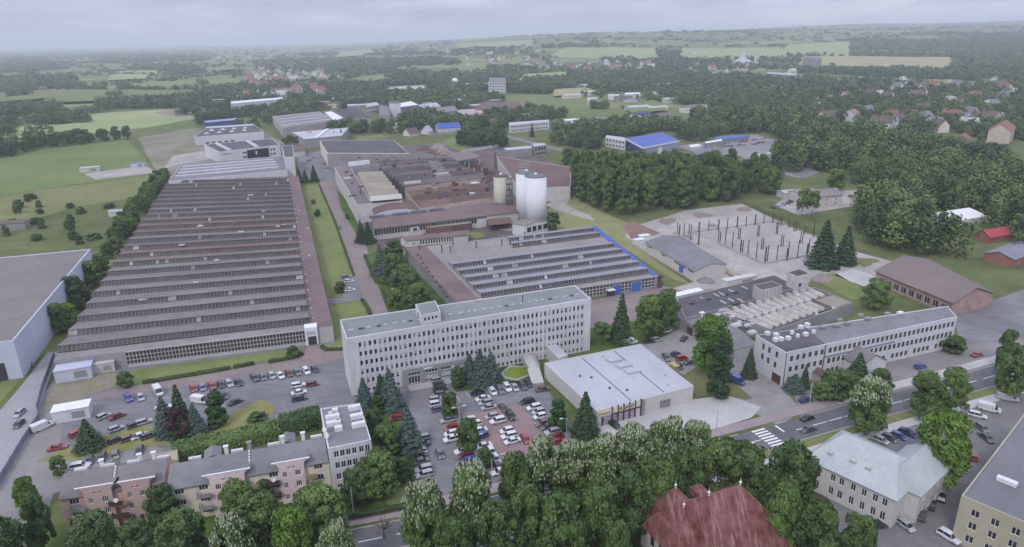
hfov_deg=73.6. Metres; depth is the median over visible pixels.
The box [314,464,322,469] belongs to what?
window
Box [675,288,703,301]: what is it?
trailer
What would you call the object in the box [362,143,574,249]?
foundry yard
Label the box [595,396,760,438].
forecourt
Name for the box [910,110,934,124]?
house
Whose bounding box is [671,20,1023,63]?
woods
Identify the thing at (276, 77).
house
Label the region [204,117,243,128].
blue hall
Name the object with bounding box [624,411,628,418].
shop window
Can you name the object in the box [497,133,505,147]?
tree
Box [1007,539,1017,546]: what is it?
window
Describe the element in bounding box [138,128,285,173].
waste ground
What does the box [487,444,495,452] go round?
parked car
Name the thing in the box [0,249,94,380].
pale warehouse
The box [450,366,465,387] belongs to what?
yew bush
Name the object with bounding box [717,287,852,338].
skylight hall
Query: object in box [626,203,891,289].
works yard
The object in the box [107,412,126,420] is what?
parked car
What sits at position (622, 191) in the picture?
poplar tree
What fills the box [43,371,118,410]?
weedy ground
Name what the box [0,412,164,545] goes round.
pavement
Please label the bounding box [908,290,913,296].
window
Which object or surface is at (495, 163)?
chimney stack
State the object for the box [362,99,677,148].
woods
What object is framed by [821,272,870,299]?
works lawn
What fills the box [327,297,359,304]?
side path
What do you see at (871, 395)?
chestnut tree
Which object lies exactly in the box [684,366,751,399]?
lawn
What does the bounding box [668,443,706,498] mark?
tree
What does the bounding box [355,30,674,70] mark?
woods
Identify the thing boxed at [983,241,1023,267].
brick barn
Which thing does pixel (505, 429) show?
parked car
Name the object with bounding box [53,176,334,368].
factory hall
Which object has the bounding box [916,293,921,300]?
window
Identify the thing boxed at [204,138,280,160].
white warehouse
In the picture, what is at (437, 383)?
parked car
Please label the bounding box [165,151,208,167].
concrete apron
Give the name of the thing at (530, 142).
back road
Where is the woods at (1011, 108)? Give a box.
[671,91,1023,157]
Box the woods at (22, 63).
[0,46,359,75]
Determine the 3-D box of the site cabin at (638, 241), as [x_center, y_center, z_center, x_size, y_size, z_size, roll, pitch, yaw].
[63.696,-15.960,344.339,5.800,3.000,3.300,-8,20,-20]
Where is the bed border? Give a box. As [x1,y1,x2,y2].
[501,365,528,379]
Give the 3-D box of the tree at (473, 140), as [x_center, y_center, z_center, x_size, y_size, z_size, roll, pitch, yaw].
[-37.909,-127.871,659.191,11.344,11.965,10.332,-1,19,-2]
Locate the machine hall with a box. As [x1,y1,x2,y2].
[405,226,662,303]
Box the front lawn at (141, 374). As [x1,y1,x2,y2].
[115,347,303,384]
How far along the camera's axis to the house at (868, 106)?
834.94 m
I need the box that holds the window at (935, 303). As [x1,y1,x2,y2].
[932,299,937,307]
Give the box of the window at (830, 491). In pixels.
[828,486,833,494]
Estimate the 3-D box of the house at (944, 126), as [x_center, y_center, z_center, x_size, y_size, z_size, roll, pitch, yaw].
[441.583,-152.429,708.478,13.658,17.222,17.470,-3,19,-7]
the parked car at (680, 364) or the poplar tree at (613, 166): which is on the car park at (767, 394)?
the parked car at (680, 364)
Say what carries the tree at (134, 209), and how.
on the grass strip at (58, 338)
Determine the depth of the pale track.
416.75 m
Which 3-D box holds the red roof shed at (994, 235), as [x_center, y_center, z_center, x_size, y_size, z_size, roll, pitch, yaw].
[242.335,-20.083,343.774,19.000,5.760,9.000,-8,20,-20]
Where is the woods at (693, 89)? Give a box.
[669,53,1023,106]
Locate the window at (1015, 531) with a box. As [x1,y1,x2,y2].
[1010,527,1020,536]
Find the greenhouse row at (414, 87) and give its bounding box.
[388,86,424,88]
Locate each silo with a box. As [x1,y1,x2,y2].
[493,172,508,202]
[516,168,536,219]
[524,171,546,219]
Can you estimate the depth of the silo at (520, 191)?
383.13 m
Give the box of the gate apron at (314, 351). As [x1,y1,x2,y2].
[301,344,324,359]
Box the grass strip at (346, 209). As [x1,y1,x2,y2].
[337,190,358,234]
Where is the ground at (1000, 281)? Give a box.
[0,21,1023,546]
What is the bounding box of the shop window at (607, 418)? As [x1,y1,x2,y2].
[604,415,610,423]
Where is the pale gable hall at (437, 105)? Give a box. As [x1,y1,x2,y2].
[419,102,440,110]
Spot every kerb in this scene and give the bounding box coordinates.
[351,434,737,529]
[402,383,1002,546]
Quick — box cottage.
[293,144,305,156]
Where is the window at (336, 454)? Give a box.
[334,451,338,457]
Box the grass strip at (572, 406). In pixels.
[558,391,583,423]
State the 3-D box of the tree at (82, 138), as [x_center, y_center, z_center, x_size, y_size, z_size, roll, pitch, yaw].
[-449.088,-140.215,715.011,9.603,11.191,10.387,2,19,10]
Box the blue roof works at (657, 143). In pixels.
[625,132,678,153]
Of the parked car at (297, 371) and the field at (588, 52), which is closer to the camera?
the parked car at (297, 371)
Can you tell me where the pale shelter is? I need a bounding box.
[704,139,722,147]
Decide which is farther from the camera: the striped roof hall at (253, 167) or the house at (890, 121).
the house at (890, 121)
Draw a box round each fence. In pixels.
[0,351,54,482]
[342,504,423,520]
[461,144,497,151]
[742,201,822,234]
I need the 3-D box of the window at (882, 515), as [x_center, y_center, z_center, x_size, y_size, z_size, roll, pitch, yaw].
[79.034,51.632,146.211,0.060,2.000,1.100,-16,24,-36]
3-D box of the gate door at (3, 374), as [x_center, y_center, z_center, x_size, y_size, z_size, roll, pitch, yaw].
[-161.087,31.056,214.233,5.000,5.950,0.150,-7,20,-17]
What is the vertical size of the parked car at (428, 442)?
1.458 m
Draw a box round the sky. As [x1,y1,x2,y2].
[0,0,1023,48]
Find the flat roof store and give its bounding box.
[677,308,756,360]
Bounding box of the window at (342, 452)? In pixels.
[340,449,344,456]
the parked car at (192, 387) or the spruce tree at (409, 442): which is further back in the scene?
the parked car at (192, 387)
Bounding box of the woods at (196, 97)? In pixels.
[0,68,360,115]
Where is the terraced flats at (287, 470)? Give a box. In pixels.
[167,431,331,516]
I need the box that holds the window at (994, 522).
[990,518,999,527]
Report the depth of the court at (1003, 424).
157.13 m
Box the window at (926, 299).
[924,296,929,303]
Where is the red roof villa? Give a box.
[641,480,795,546]
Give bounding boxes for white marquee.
[934,208,987,225]
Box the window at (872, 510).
[870,506,875,515]
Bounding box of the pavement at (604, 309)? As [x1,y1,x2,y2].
[590,286,683,327]
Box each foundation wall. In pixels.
[673,232,696,244]
[692,221,771,232]
[717,241,763,263]
[764,253,812,263]
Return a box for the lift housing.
[752,281,781,301]
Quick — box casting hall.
[377,158,483,198]
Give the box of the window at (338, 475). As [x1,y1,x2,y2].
[336,473,341,479]
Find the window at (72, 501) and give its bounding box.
[69,498,79,504]
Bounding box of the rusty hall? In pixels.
[405,178,493,209]
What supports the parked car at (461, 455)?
on the car park at (427, 419)
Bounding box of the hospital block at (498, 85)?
[488,78,505,93]
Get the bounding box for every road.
[351,366,1022,546]
[419,126,550,134]
[507,135,702,194]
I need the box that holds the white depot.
[231,97,283,107]
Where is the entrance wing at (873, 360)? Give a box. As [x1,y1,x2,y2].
[842,345,888,374]
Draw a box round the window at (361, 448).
[359,445,363,452]
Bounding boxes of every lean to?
[206,124,253,127]
[721,273,757,286]
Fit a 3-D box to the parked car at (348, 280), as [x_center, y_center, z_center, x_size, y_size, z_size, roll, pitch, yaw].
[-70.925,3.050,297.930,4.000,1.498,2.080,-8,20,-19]
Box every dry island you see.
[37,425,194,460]
[213,400,275,432]
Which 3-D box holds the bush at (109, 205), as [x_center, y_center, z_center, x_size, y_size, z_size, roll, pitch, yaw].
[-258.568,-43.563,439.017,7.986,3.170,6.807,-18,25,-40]
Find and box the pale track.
[547,197,594,220]
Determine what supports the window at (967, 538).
in the yellow flats at (990, 512)
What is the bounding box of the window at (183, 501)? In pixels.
[178,499,186,505]
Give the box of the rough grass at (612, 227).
[547,194,688,283]
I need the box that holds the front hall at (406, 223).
[369,200,517,239]
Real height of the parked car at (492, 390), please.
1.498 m
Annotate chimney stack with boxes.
[494,153,496,168]
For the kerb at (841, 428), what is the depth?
182.17 m
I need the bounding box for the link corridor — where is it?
[546,344,567,361]
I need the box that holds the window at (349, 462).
[347,459,351,465]
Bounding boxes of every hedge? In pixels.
[142,365,230,383]
[171,418,280,461]
[233,361,253,368]
[268,352,303,363]
[277,404,321,434]
[319,184,354,275]
[320,344,342,350]
[347,503,403,519]
[360,298,371,314]
[363,254,384,284]
[381,289,390,308]
[409,455,416,482]
[456,380,530,391]
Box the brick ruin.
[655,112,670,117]
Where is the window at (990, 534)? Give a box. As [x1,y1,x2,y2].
[987,530,996,539]
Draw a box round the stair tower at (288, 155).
[282,145,295,175]
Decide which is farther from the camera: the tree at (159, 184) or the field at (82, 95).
the field at (82, 95)
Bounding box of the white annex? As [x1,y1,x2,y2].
[366,102,378,114]
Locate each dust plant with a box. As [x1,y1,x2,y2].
[483,167,488,175]
[489,170,494,177]
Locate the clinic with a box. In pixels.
[320,403,373,489]
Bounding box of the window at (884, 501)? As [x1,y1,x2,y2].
[882,498,887,506]
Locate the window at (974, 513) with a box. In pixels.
[970,509,979,518]
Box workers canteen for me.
[400,230,469,246]
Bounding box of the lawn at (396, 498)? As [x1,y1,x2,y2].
[383,477,411,505]
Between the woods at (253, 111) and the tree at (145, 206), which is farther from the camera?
the woods at (253, 111)
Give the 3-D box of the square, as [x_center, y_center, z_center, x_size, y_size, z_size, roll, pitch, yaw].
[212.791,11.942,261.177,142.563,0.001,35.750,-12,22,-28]
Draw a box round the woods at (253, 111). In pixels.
[0,102,361,135]
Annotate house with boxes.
[204,445,221,457]
[245,75,253,78]
[271,75,280,80]
[276,89,287,95]
[279,431,295,444]
[288,75,296,80]
[296,72,302,77]
[309,82,317,87]
[315,86,326,91]
[319,73,326,78]
[403,127,418,135]
[421,125,432,134]
[435,122,460,131]
[511,219,548,234]
[631,111,653,116]
[707,64,716,69]
[786,268,809,292]
[787,68,796,73]
[797,188,843,207]
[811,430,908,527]
[816,108,838,117]
[844,109,860,121]
[862,104,876,110]
[869,114,896,128]
[880,108,898,115]
[881,91,895,96]
[891,81,904,87]
[893,112,905,125]
[904,79,917,84]
[907,89,924,94]
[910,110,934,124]
[913,102,930,106]
[919,82,928,88]
[925,115,943,120]
[929,80,939,87]
[930,117,950,132]
[941,108,963,117]
[945,95,957,99]
[949,79,962,86]
[955,133,971,145]
[959,116,980,122]
[965,105,979,111]
[969,90,982,94]
[970,111,986,117]
[981,109,1002,121]
[986,98,999,103]
[986,119,1015,143]
[990,75,998,81]
[997,82,1013,88]
[999,89,1011,93]
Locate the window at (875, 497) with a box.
[872,493,877,501]
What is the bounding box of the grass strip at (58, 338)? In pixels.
[39,183,166,356]
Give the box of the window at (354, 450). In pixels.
[352,447,356,453]
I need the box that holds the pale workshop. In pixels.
[291,127,349,148]
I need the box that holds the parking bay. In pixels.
[341,274,362,297]
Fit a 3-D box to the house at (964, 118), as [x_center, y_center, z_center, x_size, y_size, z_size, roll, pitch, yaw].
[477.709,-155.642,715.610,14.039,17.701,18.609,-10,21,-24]
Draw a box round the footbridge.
[521,353,543,383]
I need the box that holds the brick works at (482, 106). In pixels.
[475,102,523,112]
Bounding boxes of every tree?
[0,145,4,154]
[0,514,27,546]
[1,140,17,155]
[7,136,19,145]
[10,475,39,509]
[18,140,31,151]
[19,486,56,546]
[22,134,33,146]
[28,134,43,148]
[35,134,46,144]
[36,131,46,139]
[44,134,57,143]
[47,136,58,146]
[47,302,67,332]
[48,455,67,475]
[55,302,78,328]
[56,132,68,145]
[60,275,88,309]
[62,131,73,144]
[64,508,121,546]
[70,281,90,304]
[71,129,81,141]
[71,419,107,456]
[76,134,87,143]
[80,129,88,137]
[82,260,103,286]
[85,132,95,142]
[92,253,109,272]
[94,128,102,137]
[99,129,109,140]
[99,242,113,258]
[104,227,112,238]
[107,236,122,253]
[109,126,120,139]
[110,226,123,240]
[111,219,128,236]
[112,215,125,221]
[112,517,153,546]
[116,211,125,215]
[121,125,130,136]
[122,203,133,211]
[123,217,137,234]
[124,210,137,222]
[125,213,136,225]
[126,197,138,209]
[128,205,140,222]
[136,197,150,213]
[137,187,144,193]
[138,194,150,210]
[142,186,155,201]
[142,482,181,528]
[145,183,156,197]
[147,174,158,182]
[151,396,171,442]
[152,170,160,176]
[152,506,209,546]
[153,180,164,192]
[154,184,159,196]
[157,174,166,183]
[159,168,169,175]
[164,407,190,437]
[167,384,193,443]
[185,404,210,438]
[204,388,229,428]
[209,511,256,546]
[218,477,252,514]
[229,489,280,546]
[255,479,273,493]
[270,502,313,546]
[281,137,287,142]
[286,135,292,140]
[292,480,349,546]
[297,167,301,181]
[300,169,309,183]
[309,165,319,181]
[315,516,355,546]
[340,466,369,506]
[353,121,362,132]
[354,220,364,243]
[354,378,372,416]
[354,446,380,468]
[360,119,368,131]
[360,222,377,244]
[363,449,400,499]
[364,407,383,438]
[369,244,388,278]
[370,120,379,132]
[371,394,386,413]
[371,422,399,456]
[372,515,394,538]
[373,373,383,397]
[379,369,407,416]
[381,118,385,128]
[381,253,401,283]
[382,239,403,260]
[386,121,393,132]
[387,288,405,310]
[388,263,412,289]
[391,406,426,461]
[392,456,412,482]
[396,117,404,122]
[396,122,402,132]
[399,272,425,296]
[399,294,419,309]
[399,475,445,546]
[401,121,409,130]
[407,282,432,302]
[414,118,423,128]
[421,116,428,125]
[433,508,473,546]
[441,391,458,416]
[449,456,491,546]
[453,417,480,450]
[455,130,464,145]
[462,354,473,386]
[463,131,470,144]
[467,134,477,145]
[467,349,495,390]
[474,498,517,546]
[477,446,494,467]
[478,132,486,145]
[486,132,494,145]
[486,351,503,387]
[492,130,499,144]
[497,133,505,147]
[497,450,532,522]
[504,134,508,144]
[507,483,542,546]
[520,433,567,505]
[528,123,534,136]
[532,487,587,546]
[546,212,560,230]
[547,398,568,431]
[548,518,589,546]
[554,438,589,514]
[560,147,572,163]
[568,391,602,440]
[569,149,579,194]
[575,163,587,201]
[576,475,620,546]
[579,146,587,185]
[581,150,592,195]
[583,431,622,508]
[585,163,596,200]
[589,167,601,207]
[593,151,599,160]
[593,158,602,187]
[593,321,611,342]
[599,149,610,160]
[599,155,609,199]
[601,172,613,211]
[602,518,632,546]
[604,293,634,347]
[605,160,618,204]
[608,462,651,535]
[611,154,620,175]
[613,420,654,483]
[615,175,627,214]
[616,164,623,199]
[621,161,635,206]
[624,152,632,162]
[625,162,640,215]
[632,151,640,169]
[634,294,664,337]
[635,164,643,205]
[637,172,658,210]
[638,451,678,508]
[640,153,653,169]
[640,159,652,188]
[643,167,655,197]
[648,413,689,464]
[653,154,667,166]
[653,167,667,205]
[657,165,669,178]
[658,288,681,330]
[662,182,675,208]
[666,154,672,164]
[668,155,678,180]
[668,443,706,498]
[670,169,678,181]
[673,151,681,157]
[673,162,684,189]
[674,178,691,207]
[676,154,688,170]
[678,170,694,199]
[682,418,711,453]
[686,178,699,206]
[687,163,703,194]
[690,157,699,162]
[691,313,734,377]
[695,160,704,168]
[697,436,743,491]
[702,151,713,169]
[702,166,712,189]
[702,167,722,201]
[705,336,734,398]
[711,149,720,164]
[713,157,723,180]
[714,179,722,198]
[721,164,742,201]
[723,157,732,174]
[724,443,771,503]
[726,148,737,166]
[732,160,742,197]
[732,439,751,456]
[739,347,757,380]
[741,159,754,193]
[750,152,761,185]
[755,154,769,177]
[757,159,771,192]
[761,437,821,530]
[765,168,781,193]
[765,479,803,546]
[782,374,807,396]
[791,498,840,546]
[796,188,810,216]
[801,364,810,390]
[803,219,841,272]
[806,190,820,214]
[810,380,834,400]
[822,368,851,401]
[826,168,847,189]
[833,226,860,267]
[837,511,877,546]
[841,370,861,396]
[845,352,869,377]
[847,374,892,434]
[860,278,893,308]
[870,368,895,389]
[909,369,947,417]
[915,407,974,490]
[942,366,974,410]
[993,344,1023,395]
[994,329,1019,369]
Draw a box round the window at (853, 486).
[850,483,855,491]
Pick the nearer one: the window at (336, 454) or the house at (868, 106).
the window at (336, 454)
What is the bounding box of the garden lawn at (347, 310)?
[326,300,367,347]
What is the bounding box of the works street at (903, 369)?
[794,340,1023,416]
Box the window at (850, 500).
[848,496,853,504]
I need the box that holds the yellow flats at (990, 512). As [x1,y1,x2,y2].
[953,415,1023,546]
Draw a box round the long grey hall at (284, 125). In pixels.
[272,112,332,136]
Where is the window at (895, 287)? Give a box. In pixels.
[893,283,898,290]
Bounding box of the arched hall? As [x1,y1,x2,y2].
[372,199,418,214]
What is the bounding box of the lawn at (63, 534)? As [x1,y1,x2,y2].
[48,411,409,546]
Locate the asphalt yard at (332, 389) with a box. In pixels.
[38,341,355,505]
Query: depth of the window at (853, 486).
150.08 m
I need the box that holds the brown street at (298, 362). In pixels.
[86,350,343,400]
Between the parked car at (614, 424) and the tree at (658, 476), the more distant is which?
the parked car at (614, 424)
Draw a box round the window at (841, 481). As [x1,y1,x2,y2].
[839,478,843,485]
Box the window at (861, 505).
[859,501,864,509]
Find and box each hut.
[0,219,29,231]
[52,360,93,383]
[79,166,100,172]
[92,359,115,373]
[107,209,121,216]
[130,161,144,167]
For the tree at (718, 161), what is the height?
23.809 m
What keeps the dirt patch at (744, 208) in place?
on the works yard at (737, 262)
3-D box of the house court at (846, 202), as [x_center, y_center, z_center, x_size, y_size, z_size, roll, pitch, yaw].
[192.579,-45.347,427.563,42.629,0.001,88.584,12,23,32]
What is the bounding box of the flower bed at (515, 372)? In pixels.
[503,367,528,378]
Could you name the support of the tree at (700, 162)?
on the ground at (1000, 281)
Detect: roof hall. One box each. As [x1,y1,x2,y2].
[168,156,287,182]
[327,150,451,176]
[331,108,372,124]
[496,156,570,200]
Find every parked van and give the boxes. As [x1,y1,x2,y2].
[29,419,53,432]
[152,383,163,396]
[189,393,205,404]
[623,336,637,344]
[730,372,745,385]
[978,400,1000,413]
[995,390,1018,402]
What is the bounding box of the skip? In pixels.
[669,362,679,369]
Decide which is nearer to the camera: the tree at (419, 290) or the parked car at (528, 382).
the parked car at (528, 382)
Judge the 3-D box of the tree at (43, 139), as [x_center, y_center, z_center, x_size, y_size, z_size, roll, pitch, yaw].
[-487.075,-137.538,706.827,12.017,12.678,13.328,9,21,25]
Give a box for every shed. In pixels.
[320,140,408,164]
[323,102,345,107]
[347,103,366,108]
[447,151,479,164]
[486,217,512,230]
[503,145,532,157]
[562,93,582,98]
[580,90,596,94]
[614,95,632,101]
[623,98,637,102]
[624,105,648,110]
[645,105,667,110]
[645,235,726,280]
[660,97,672,102]
[679,105,698,112]
[688,144,701,151]
[691,147,721,156]
[776,189,795,198]
[874,255,995,313]
[973,226,1012,242]
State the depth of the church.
2084.20 m
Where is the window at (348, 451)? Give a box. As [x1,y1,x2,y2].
[346,448,350,454]
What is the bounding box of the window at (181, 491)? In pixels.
[174,489,183,494]
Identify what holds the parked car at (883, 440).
on the court at (1003, 424)
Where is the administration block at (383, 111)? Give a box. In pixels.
[379,105,389,127]
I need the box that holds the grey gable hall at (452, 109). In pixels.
[439,105,457,114]
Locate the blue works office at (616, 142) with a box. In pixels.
[605,135,624,149]
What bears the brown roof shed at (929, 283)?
on the ground at (1000, 281)
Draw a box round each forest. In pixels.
[688,100,829,149]
[769,111,1023,258]
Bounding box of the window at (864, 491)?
[861,488,866,496]
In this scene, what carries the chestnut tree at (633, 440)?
on the grove floor
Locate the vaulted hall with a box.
[357,171,402,212]
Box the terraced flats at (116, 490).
[58,450,171,532]
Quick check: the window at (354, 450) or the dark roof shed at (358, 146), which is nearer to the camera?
the window at (354, 450)
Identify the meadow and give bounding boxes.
[0,109,194,137]
[0,136,152,196]
[0,176,148,220]
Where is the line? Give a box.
[360,376,991,541]
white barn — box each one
[587,97,596,104]
[608,94,619,99]
[624,92,639,98]
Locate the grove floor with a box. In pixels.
[489,443,839,546]
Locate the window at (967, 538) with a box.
[964,534,973,543]
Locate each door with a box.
[0,363,8,380]
[308,336,316,344]
[477,218,486,227]
[613,285,621,294]
[632,281,640,291]
[679,264,682,273]
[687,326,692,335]
[771,371,780,384]
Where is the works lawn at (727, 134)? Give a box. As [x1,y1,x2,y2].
[680,131,740,139]
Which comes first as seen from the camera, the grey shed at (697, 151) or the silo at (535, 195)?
the silo at (535, 195)
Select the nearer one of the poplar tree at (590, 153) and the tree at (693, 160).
the poplar tree at (590, 153)
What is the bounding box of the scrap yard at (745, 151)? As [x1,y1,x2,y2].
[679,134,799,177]
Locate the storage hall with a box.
[194,125,264,145]
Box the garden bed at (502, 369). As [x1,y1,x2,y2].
[452,359,543,390]
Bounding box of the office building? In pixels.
[340,285,590,395]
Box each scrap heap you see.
[416,146,430,150]
[427,151,438,155]
[429,143,447,148]
[436,147,450,154]
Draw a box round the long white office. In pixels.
[509,120,548,132]
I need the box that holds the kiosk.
[50,398,92,423]
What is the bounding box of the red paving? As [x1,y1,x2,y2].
[461,405,539,477]
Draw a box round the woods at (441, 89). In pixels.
[353,59,675,109]
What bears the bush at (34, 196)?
on the meadow at (54, 200)
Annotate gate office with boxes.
[531,143,546,156]
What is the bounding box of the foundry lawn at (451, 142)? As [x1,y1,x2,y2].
[441,138,473,151]
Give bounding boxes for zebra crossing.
[751,425,784,447]
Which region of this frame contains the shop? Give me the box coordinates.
[544,344,693,426]
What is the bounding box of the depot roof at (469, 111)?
[457,109,482,115]
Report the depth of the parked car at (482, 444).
175.82 m
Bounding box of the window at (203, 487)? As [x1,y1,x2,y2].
[199,484,208,490]
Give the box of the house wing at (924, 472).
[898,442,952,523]
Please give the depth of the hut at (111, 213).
416.05 m
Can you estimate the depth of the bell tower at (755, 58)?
2008.08 m
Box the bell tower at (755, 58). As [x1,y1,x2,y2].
[754,53,757,62]
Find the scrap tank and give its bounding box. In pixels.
[476,164,480,172]
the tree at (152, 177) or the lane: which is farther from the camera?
the tree at (152, 177)
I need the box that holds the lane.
[0,351,57,471]
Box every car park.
[353,377,576,504]
[641,328,797,423]
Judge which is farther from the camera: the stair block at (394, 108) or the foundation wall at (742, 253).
the stair block at (394, 108)
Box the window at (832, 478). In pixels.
[830,473,835,481]
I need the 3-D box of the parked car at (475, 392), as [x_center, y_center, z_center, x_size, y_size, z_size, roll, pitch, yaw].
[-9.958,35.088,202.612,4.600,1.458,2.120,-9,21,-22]
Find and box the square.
[955,289,1023,343]
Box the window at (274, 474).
[269,472,277,477]
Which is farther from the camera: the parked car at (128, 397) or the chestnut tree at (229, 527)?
the parked car at (128, 397)
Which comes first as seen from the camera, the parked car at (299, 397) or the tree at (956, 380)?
the tree at (956, 380)
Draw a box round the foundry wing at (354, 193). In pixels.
[334,166,371,222]
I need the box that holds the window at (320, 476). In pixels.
[315,474,323,479]
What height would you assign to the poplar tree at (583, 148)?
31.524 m
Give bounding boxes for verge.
[0,378,19,402]
[408,384,1004,546]
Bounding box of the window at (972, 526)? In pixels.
[967,522,976,530]
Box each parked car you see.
[12,418,25,428]
[13,408,25,417]
[46,443,67,451]
[67,429,78,438]
[69,460,90,470]
[85,453,93,464]
[95,412,111,420]
[96,451,106,462]
[106,436,121,444]
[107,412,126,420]
[107,424,124,433]
[110,449,119,461]
[119,434,133,442]
[123,392,133,402]
[126,421,141,429]
[131,431,147,440]
[135,417,152,426]
[135,444,143,455]
[136,392,144,401]
[139,431,157,440]
[189,384,197,391]
[198,383,206,391]
[207,380,216,389]
[217,380,224,388]
[220,389,228,399]
[224,378,233,387]
[227,398,243,405]
[234,378,243,386]
[249,372,259,381]
[259,372,266,380]
[267,371,275,378]
[275,371,284,378]
[284,369,292,376]
[290,381,305,388]
[291,388,306,395]
[291,394,307,401]
[293,368,301,375]
[301,366,310,374]
[306,380,319,387]
[310,365,318,372]
[341,274,351,278]
[344,278,353,282]
[344,287,355,291]
[389,413,402,421]
[409,452,428,459]
[414,456,429,465]
[414,462,433,473]
[415,446,427,451]
[415,468,434,479]
[419,432,430,439]
[419,439,430,446]
[428,395,441,400]
[428,399,442,407]
[430,376,445,382]
[431,405,441,412]
[432,380,445,386]
[432,385,447,391]
[434,390,447,395]
[435,447,444,458]
[439,415,456,423]
[443,428,457,436]
[443,433,459,443]
[444,422,458,430]
[453,445,467,454]
[456,450,473,459]
[458,455,475,462]
[470,389,485,396]
[475,394,490,401]
[476,419,482,425]
[476,441,492,449]
[477,426,487,430]
[478,397,493,405]
[479,430,489,437]
[480,403,496,410]
[484,411,498,419]
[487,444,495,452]
[488,386,496,394]
[489,415,506,424]
[490,467,500,476]
[492,452,500,462]
[493,460,500,468]
[495,384,504,394]
[498,403,507,412]
[499,425,514,433]
[500,430,518,439]
[502,381,511,391]
[503,436,521,444]
[505,409,515,420]
[510,383,519,391]
[517,380,527,390]
[519,396,535,404]
[520,433,529,443]
[523,379,532,387]
[526,402,541,410]
[531,406,545,414]
[533,411,547,419]
[535,385,550,392]
[535,417,548,426]
[539,423,550,430]
[544,426,561,435]
[549,431,563,438]
[551,437,563,444]
[608,419,621,429]
[642,338,655,343]
[651,336,662,341]
[661,328,672,332]
[662,352,670,360]
[670,351,681,356]
[675,354,688,361]
[675,361,683,369]
[680,335,688,341]
[683,359,693,365]
[797,396,813,403]
[800,414,815,421]
[800,425,817,433]
[872,434,889,444]
[873,519,888,528]
[881,431,898,442]
[890,430,907,440]
[896,517,915,532]
[897,426,917,437]
[913,363,927,369]
[917,509,926,522]
[927,500,937,511]
[936,526,961,544]
[937,492,946,503]
[967,409,986,419]
[970,351,983,357]
[970,451,978,461]
[974,422,989,432]
[977,432,994,442]
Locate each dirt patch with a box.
[84,165,152,179]
[469,232,485,237]
[500,226,511,230]
[623,221,659,238]
[659,218,675,224]
[693,213,712,217]
[736,206,750,210]
[775,220,785,225]
[781,267,803,272]
[809,273,833,282]
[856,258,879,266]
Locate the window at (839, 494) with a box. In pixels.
[837,490,841,498]
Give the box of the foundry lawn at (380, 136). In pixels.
[358,134,388,139]
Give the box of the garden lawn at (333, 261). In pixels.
[301,184,351,296]
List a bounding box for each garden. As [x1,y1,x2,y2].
[366,251,446,312]
[590,315,678,353]
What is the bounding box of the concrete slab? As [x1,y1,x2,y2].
[693,222,812,261]
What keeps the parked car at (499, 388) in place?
on the car park at (427, 419)
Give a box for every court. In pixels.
[759,155,818,177]
[775,190,856,214]
[828,393,1023,546]
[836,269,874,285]
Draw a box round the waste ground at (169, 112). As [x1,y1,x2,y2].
[154,106,209,115]
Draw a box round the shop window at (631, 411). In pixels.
[630,409,633,417]
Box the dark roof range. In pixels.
[676,275,792,326]
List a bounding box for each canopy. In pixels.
[426,221,471,233]
[713,134,748,142]
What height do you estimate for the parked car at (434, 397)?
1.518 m
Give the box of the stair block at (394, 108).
[389,101,400,119]
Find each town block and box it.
[766,72,796,77]
[802,56,821,67]
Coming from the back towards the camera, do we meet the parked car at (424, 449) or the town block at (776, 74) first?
the town block at (776, 74)
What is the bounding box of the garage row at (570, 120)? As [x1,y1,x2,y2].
[563,118,579,124]
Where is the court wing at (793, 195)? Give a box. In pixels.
[789,188,814,200]
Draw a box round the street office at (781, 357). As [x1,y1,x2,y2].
[754,306,956,385]
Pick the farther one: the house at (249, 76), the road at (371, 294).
the house at (249, 76)
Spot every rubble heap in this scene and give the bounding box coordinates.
[682,217,694,221]
[696,277,715,283]
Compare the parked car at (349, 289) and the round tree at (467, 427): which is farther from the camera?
the parked car at (349, 289)
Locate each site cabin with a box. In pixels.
[632,237,644,245]
[638,233,649,240]
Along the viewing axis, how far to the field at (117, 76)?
2100.86 m
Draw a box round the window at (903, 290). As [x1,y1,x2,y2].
[900,286,905,293]
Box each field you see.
[0,87,70,100]
[44,87,192,101]
[107,70,156,79]
[334,49,373,56]
[453,32,731,42]
[455,39,535,47]
[519,71,565,79]
[551,47,658,59]
[553,87,593,95]
[620,100,666,112]
[680,47,788,58]
[781,41,849,55]
[799,56,951,67]
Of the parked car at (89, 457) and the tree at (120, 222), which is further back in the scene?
the tree at (120, 222)
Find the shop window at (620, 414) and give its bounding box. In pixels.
[619,412,622,420]
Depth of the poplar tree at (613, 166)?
411.38 m
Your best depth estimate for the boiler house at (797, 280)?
268.28 m
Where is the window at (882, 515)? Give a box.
[879,511,884,519]
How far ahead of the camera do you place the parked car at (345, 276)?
302.45 m
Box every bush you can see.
[1,225,10,236]
[11,199,23,206]
[11,204,21,212]
[23,193,30,201]
[28,193,37,199]
[29,217,38,223]
[30,233,42,240]
[34,208,43,213]
[35,200,42,207]
[37,217,46,228]
[63,219,74,229]
[65,203,74,207]
[66,214,74,221]
[67,230,77,239]
[75,206,85,213]
[75,234,84,244]
[85,233,101,240]
[102,203,115,207]
[115,370,134,387]
[246,411,267,424]
[286,345,300,357]
[314,209,320,216]
[333,281,345,292]
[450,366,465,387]
[940,335,967,353]
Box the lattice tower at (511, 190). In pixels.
[506,178,512,205]
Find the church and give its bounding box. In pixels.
[733,49,751,63]
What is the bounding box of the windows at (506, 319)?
[457,305,582,365]
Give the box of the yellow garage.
[156,449,179,463]
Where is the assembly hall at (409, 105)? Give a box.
[400,101,418,112]
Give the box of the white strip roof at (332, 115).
[325,111,343,120]
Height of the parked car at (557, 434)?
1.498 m
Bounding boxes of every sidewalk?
[208,399,838,544]
[452,392,1023,546]
[834,355,996,404]

